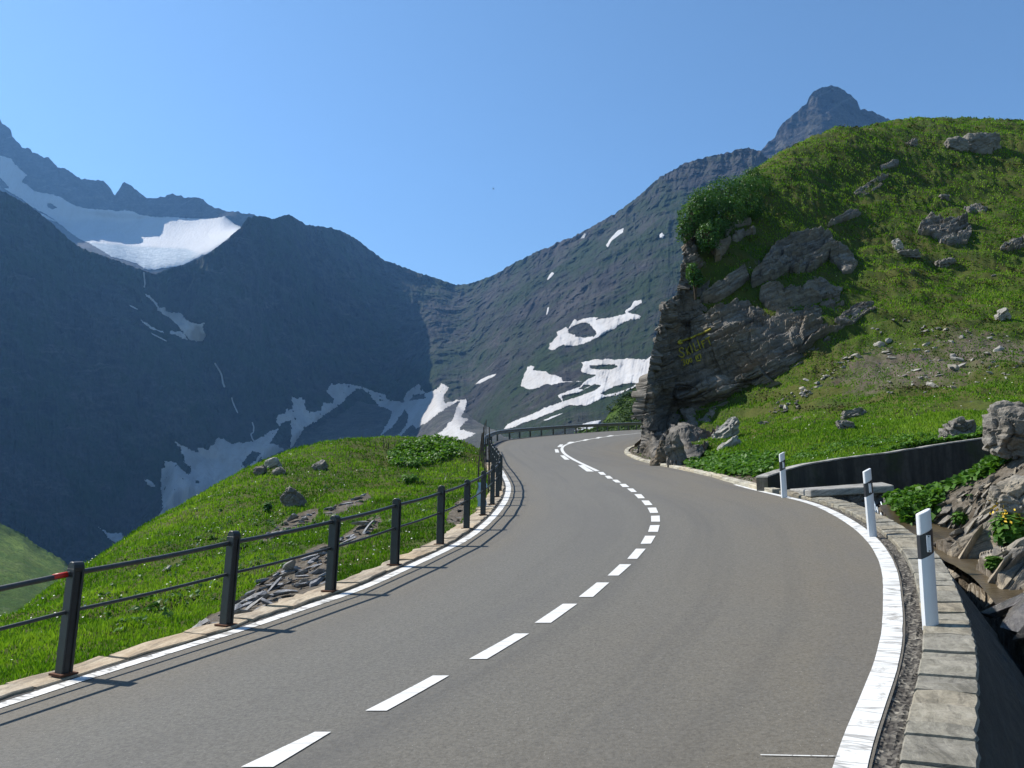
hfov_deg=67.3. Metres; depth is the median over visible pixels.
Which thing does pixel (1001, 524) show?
flowering plant
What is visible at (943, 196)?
rock outcrop
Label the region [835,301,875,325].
rock outcrop
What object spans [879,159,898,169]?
rock outcrop
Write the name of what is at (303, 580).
slate
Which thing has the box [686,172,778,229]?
shrub
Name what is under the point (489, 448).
wooden stake
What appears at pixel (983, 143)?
boulder
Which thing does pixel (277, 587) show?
slate
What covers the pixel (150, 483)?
snow patch
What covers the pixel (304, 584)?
slate
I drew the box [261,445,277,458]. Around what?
snow patch
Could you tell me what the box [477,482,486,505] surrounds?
plastic sheet
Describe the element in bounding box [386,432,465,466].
broadleaf weeds
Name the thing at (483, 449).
wooden stake
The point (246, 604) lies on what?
slate
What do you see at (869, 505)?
marker post
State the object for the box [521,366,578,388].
snow patch
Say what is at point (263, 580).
slate
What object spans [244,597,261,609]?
slate
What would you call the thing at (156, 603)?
weeds
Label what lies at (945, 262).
rock outcrop
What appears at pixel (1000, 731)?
channel wall
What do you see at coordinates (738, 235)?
rock outcrop
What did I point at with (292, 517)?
slate
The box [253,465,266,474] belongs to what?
boulder
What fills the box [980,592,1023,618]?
bank rock
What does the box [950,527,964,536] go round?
bank rock
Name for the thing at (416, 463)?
leafy plant
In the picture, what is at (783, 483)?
marker post
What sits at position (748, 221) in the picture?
rock outcrop
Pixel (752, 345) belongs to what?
rock crag
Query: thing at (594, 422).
snow patch
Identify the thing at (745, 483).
kerb
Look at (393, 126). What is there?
sky
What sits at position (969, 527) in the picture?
bank rock
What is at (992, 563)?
leafy plant
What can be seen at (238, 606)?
slate
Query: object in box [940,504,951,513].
bank rock
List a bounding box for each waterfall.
[214,363,224,386]
[874,501,882,515]
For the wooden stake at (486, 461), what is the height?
1.598 m
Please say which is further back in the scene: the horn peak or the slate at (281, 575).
the horn peak
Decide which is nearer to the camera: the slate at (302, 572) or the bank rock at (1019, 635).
the bank rock at (1019, 635)
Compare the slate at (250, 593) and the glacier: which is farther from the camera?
the glacier
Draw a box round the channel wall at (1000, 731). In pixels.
[951,575,1023,767]
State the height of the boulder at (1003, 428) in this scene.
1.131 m
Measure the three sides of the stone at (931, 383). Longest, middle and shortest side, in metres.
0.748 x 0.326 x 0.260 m
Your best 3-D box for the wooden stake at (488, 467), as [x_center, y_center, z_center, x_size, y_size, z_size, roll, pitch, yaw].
[-0.757,2.893,24.756,0.071,1.590,0.193,0,-8,0]
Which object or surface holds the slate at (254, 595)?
on the ground at (710, 269)
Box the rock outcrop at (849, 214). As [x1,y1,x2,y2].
[827,208,860,226]
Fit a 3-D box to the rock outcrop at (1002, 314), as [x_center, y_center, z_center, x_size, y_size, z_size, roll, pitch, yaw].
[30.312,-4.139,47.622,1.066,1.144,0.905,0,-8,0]
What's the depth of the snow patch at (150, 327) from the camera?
1855.01 m
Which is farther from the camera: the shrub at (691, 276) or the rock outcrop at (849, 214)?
the rock outcrop at (849, 214)
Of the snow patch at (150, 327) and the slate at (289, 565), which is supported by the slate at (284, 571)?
the slate at (289, 565)
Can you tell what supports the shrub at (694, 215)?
on the rock crag
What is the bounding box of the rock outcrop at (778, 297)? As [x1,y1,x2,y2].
[759,281,823,322]
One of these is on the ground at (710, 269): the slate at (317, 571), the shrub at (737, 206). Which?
the slate at (317, 571)
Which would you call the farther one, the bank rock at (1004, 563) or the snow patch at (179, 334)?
the snow patch at (179, 334)
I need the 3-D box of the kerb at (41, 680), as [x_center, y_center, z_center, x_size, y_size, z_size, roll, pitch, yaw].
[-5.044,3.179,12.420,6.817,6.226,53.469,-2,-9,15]
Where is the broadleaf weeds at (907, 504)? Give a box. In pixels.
[877,431,1011,524]
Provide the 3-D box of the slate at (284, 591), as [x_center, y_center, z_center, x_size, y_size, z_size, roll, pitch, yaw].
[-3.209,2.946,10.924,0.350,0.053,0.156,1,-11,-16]
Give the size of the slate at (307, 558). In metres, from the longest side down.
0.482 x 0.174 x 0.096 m
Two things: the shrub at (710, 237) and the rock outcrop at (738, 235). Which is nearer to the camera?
the shrub at (710, 237)
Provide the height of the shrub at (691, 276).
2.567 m
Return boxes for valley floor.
[160,391,511,512]
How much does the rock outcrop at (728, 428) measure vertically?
1.382 m
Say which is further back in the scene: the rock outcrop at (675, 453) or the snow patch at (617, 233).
the snow patch at (617, 233)
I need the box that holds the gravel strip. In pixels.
[779,494,922,767]
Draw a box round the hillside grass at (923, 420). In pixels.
[632,116,1023,480]
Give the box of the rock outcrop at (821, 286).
[802,276,842,298]
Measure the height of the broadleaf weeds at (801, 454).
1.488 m
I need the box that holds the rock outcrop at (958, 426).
[938,416,976,437]
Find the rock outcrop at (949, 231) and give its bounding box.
[918,212,971,245]
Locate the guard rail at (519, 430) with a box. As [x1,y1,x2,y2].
[484,422,642,446]
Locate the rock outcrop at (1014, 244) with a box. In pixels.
[1000,235,1023,250]
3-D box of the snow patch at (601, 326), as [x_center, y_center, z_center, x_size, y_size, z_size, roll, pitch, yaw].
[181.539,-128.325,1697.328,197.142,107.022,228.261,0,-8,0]
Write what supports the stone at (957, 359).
on the ground at (710, 269)
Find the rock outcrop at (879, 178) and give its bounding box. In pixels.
[854,173,888,197]
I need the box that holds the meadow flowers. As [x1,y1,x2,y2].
[0,267,1015,659]
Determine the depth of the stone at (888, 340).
46.47 m
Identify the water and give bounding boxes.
[879,505,1023,652]
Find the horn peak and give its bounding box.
[761,85,890,158]
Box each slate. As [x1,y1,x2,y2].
[190,618,209,628]
[234,603,242,610]
[234,609,251,614]
[240,597,256,603]
[241,601,251,607]
[242,593,258,600]
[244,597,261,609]
[245,589,255,595]
[246,593,270,607]
[254,577,269,583]
[254,590,266,596]
[260,598,272,604]
[267,577,281,591]
[270,571,294,581]
[271,583,287,590]
[273,589,297,593]
[282,569,300,572]
[283,560,295,569]
[287,514,298,521]
[295,570,308,575]
[296,582,307,587]
[297,578,308,583]
[300,554,316,560]
[309,568,325,573]
[309,577,323,586]
[340,536,356,543]
[351,521,368,524]
[362,520,373,532]
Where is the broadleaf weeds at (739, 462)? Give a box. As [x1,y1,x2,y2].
[683,449,791,476]
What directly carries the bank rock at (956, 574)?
on the ground at (710, 269)
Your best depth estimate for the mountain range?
1881.05 m
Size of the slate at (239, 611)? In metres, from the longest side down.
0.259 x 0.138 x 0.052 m
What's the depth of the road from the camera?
6.88 m
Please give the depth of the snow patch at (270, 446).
1911.43 m
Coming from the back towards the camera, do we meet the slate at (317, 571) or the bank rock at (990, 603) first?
the slate at (317, 571)
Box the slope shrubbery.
[577,388,641,432]
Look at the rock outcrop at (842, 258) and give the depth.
58.12 m
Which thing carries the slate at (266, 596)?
on the ground at (710, 269)
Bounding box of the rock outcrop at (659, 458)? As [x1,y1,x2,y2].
[650,440,666,465]
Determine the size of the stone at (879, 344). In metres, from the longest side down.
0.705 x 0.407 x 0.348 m
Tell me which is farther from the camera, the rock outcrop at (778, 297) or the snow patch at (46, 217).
the snow patch at (46, 217)
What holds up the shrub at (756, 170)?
on the ground at (710, 269)
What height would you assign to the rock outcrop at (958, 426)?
0.939 m
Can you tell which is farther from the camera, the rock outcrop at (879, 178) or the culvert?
the rock outcrop at (879, 178)
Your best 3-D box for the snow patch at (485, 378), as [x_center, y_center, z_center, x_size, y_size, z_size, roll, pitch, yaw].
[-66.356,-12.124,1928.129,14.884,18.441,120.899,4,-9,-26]
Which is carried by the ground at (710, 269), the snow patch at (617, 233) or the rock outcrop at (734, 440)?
the rock outcrop at (734, 440)
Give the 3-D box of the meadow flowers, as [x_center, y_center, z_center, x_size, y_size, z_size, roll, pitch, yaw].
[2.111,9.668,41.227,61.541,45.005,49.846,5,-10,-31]
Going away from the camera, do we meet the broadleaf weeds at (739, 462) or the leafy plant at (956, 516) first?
the leafy plant at (956, 516)
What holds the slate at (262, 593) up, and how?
on the ground at (710, 269)
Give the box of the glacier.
[0,156,239,269]
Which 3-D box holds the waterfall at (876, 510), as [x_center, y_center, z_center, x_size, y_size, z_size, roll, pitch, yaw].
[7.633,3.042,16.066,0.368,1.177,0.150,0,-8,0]
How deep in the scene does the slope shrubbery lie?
138.51 m
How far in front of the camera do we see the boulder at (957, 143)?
87.43 m
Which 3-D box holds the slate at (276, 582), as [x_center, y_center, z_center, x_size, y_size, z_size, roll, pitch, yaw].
[-3.856,3.263,12.477,0.067,0.345,0.177,42,-34,-4]
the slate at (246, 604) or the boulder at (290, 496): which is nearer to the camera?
the slate at (246, 604)
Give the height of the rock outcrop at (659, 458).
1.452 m
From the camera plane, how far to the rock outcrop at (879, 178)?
74.45 m
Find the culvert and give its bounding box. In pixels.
[790,482,893,507]
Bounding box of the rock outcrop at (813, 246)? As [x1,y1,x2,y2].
[750,226,832,287]
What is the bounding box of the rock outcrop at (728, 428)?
[711,417,739,438]
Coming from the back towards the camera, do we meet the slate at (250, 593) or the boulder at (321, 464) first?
the boulder at (321, 464)
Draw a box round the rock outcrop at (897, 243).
[891,238,903,250]
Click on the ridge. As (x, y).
(46, 175)
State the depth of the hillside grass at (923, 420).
48.05 m
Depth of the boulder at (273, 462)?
32.20 m
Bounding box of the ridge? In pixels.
[0,120,255,273]
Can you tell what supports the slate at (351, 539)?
on the ground at (710, 269)
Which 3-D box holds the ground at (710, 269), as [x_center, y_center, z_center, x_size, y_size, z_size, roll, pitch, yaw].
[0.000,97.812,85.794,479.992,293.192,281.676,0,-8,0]
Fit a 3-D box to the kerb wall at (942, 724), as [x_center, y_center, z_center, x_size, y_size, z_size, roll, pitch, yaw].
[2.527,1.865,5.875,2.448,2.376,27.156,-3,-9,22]
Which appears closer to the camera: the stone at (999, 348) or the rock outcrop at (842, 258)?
the stone at (999, 348)
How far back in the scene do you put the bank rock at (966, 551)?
12.54 m
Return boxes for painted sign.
[677,328,710,365]
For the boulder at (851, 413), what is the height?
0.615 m
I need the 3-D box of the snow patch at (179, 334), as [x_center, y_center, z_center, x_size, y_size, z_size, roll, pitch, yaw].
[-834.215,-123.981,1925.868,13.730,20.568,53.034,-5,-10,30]
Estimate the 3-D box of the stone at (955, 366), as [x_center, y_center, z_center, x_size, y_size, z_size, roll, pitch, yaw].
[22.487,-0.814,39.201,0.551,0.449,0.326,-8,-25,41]
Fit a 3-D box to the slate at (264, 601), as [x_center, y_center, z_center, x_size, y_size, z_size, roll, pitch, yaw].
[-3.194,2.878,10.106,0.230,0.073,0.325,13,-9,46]
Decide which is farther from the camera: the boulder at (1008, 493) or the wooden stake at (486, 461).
the wooden stake at (486, 461)
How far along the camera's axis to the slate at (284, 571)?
13.98 m
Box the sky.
[0,0,1023,284]
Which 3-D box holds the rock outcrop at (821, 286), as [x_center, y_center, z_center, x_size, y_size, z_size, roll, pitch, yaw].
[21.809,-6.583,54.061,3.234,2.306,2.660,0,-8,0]
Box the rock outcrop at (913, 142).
[905,138,918,146]
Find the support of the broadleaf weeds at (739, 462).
on the ground at (710, 269)
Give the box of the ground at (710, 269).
[0,117,1023,684]
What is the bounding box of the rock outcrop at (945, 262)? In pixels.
[934,257,955,267]
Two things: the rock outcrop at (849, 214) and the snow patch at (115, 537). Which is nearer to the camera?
the rock outcrop at (849, 214)
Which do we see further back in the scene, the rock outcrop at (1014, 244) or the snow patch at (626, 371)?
the snow patch at (626, 371)
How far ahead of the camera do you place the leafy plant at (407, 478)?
28.63 m
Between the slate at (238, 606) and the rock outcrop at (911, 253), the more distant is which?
the rock outcrop at (911, 253)
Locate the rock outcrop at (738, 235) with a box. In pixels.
[732,226,755,241]
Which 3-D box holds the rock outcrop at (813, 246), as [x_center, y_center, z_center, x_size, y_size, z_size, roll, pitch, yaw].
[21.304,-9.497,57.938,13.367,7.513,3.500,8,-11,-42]
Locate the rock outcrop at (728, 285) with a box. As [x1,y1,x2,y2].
[700,264,748,302]
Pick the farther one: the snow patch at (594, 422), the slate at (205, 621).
the snow patch at (594, 422)
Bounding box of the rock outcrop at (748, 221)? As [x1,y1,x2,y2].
[725,217,751,236]
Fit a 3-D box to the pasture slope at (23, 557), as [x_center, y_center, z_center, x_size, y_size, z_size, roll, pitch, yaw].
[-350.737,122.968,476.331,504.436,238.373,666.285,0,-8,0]
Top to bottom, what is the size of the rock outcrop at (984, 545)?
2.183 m
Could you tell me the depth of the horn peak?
3092.87 m
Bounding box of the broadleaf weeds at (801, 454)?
[787,426,982,463]
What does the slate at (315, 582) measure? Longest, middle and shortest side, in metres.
0.249 x 0.173 x 0.107 m
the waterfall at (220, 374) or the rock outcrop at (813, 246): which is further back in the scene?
the waterfall at (220, 374)
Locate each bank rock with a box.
[938,515,951,524]
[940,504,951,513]
[948,555,971,579]
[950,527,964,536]
[952,524,982,572]
[953,507,962,512]
[965,517,977,534]
[979,507,993,515]
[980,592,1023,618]
[985,577,1011,607]
[986,475,994,483]
[988,552,1012,583]
[991,546,1002,558]
[995,550,1008,556]
[1000,597,1023,634]
[1002,551,1023,571]
[1007,537,1023,549]
[1012,625,1023,640]
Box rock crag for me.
[631,220,845,460]
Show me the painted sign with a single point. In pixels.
(680, 341)
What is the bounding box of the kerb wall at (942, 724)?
[779,489,980,767]
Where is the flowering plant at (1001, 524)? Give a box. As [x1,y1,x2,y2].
[988,500,1023,545]
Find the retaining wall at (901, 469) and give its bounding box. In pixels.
[756,437,990,490]
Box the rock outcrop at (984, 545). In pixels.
[944,499,1023,629]
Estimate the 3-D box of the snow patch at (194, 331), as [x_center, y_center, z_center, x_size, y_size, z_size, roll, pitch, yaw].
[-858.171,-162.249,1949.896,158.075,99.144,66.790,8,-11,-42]
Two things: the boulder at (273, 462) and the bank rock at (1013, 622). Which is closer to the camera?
the bank rock at (1013, 622)
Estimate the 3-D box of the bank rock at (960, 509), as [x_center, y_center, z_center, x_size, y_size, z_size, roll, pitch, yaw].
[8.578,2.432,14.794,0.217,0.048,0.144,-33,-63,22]
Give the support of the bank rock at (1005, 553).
on the rock outcrop at (984, 545)
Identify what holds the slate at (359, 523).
on the slate
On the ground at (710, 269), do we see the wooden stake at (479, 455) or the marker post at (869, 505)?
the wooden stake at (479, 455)
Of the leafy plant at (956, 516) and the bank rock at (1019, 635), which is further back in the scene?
the leafy plant at (956, 516)
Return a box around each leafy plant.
[262,502,273,511]
[400,474,419,484]
[405,460,421,467]
[950,511,968,525]
[983,556,1002,570]
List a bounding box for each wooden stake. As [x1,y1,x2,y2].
[478,433,482,486]
[483,427,484,470]
[485,444,486,478]
[488,449,489,491]
[489,427,489,483]
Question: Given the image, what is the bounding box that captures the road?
[0,429,904,767]
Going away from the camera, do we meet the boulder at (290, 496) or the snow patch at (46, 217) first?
the boulder at (290, 496)
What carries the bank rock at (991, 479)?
on the ground at (710, 269)
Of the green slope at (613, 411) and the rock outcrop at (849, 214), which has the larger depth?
the green slope at (613, 411)
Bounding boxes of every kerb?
[0,462,504,699]
[624,445,780,493]
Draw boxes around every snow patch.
[41,213,55,221]
[100,528,123,542]
[142,321,163,332]
[144,479,154,486]
[146,294,205,341]
[158,383,424,515]
[170,331,187,339]
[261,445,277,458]
[265,444,276,453]
[398,383,474,439]
[476,374,495,383]
[504,357,650,428]
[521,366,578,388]
[549,300,641,349]
[574,420,600,430]
[606,228,622,246]
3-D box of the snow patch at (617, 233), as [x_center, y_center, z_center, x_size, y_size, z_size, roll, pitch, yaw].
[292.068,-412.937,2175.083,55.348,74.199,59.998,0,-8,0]
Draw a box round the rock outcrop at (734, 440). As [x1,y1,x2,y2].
[717,435,741,449]
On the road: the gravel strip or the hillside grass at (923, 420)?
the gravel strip
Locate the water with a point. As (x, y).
(995, 593)
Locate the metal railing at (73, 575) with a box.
[0,436,502,677]
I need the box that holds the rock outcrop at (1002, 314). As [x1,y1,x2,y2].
[994,307,1011,320]
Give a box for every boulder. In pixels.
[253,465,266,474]
[264,457,281,468]
[272,467,285,475]
[280,487,306,507]
[311,459,327,470]
[835,420,854,429]
[840,407,866,419]
[944,136,968,151]
[962,132,1001,153]
[982,400,1023,459]
[988,475,1023,517]
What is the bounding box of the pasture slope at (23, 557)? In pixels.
[0,523,67,615]
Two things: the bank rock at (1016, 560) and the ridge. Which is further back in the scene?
the ridge
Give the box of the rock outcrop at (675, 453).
[664,431,686,466]
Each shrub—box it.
[675,192,714,243]
[685,263,705,299]
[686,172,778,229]
[695,215,732,254]
[739,165,767,186]
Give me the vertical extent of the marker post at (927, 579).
1.066 m
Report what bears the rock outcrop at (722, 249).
on the rock crag
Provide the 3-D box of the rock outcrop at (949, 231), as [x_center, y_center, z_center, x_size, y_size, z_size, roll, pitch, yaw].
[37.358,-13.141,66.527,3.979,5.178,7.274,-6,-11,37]
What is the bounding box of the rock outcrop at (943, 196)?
[938,194,949,200]
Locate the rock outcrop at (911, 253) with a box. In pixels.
[898,249,920,258]
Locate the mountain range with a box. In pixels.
[0,147,767,563]
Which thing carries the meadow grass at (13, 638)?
on the ground at (710, 269)
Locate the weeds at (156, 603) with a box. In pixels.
[98,455,466,632]
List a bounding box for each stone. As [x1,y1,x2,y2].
[873,341,884,346]
[885,338,891,343]
[926,382,938,386]
[947,364,959,369]
[950,357,963,361]
[993,345,1004,351]
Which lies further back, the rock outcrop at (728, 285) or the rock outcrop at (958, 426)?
the rock outcrop at (728, 285)
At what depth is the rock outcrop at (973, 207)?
73.09 m
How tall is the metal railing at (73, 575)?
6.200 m
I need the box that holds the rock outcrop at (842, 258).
[827,237,857,273]
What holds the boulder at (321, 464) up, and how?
on the ground at (710, 269)
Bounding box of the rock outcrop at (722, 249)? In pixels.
[714,236,730,261]
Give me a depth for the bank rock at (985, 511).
12.95 m
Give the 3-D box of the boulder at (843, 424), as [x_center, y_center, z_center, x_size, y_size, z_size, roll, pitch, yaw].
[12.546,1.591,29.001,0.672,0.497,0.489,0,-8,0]
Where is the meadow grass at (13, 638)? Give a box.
[0,435,493,684]
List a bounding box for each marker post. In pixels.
[779,452,786,497]
[863,468,876,536]
[916,508,938,629]
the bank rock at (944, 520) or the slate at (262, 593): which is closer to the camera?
the slate at (262, 593)
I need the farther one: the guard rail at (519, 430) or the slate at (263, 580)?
the guard rail at (519, 430)
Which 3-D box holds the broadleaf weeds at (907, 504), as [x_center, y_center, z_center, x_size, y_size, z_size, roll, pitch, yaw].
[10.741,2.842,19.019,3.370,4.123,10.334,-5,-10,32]
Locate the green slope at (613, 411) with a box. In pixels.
[574,394,640,432]
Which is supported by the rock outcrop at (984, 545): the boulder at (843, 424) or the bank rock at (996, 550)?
the bank rock at (996, 550)
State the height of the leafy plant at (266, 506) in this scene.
0.325 m
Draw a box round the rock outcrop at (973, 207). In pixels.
[964,203,987,212]
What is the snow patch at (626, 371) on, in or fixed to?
on the mountain range
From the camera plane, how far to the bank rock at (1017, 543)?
10.75 m
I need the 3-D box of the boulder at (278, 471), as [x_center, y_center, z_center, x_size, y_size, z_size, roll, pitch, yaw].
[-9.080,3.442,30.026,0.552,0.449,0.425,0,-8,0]
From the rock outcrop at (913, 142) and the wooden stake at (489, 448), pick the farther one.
the rock outcrop at (913, 142)
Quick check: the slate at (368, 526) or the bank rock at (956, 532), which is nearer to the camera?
the bank rock at (956, 532)
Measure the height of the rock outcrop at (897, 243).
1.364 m
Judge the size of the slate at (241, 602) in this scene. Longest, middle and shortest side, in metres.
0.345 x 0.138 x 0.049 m
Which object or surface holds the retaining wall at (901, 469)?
on the ground at (710, 269)

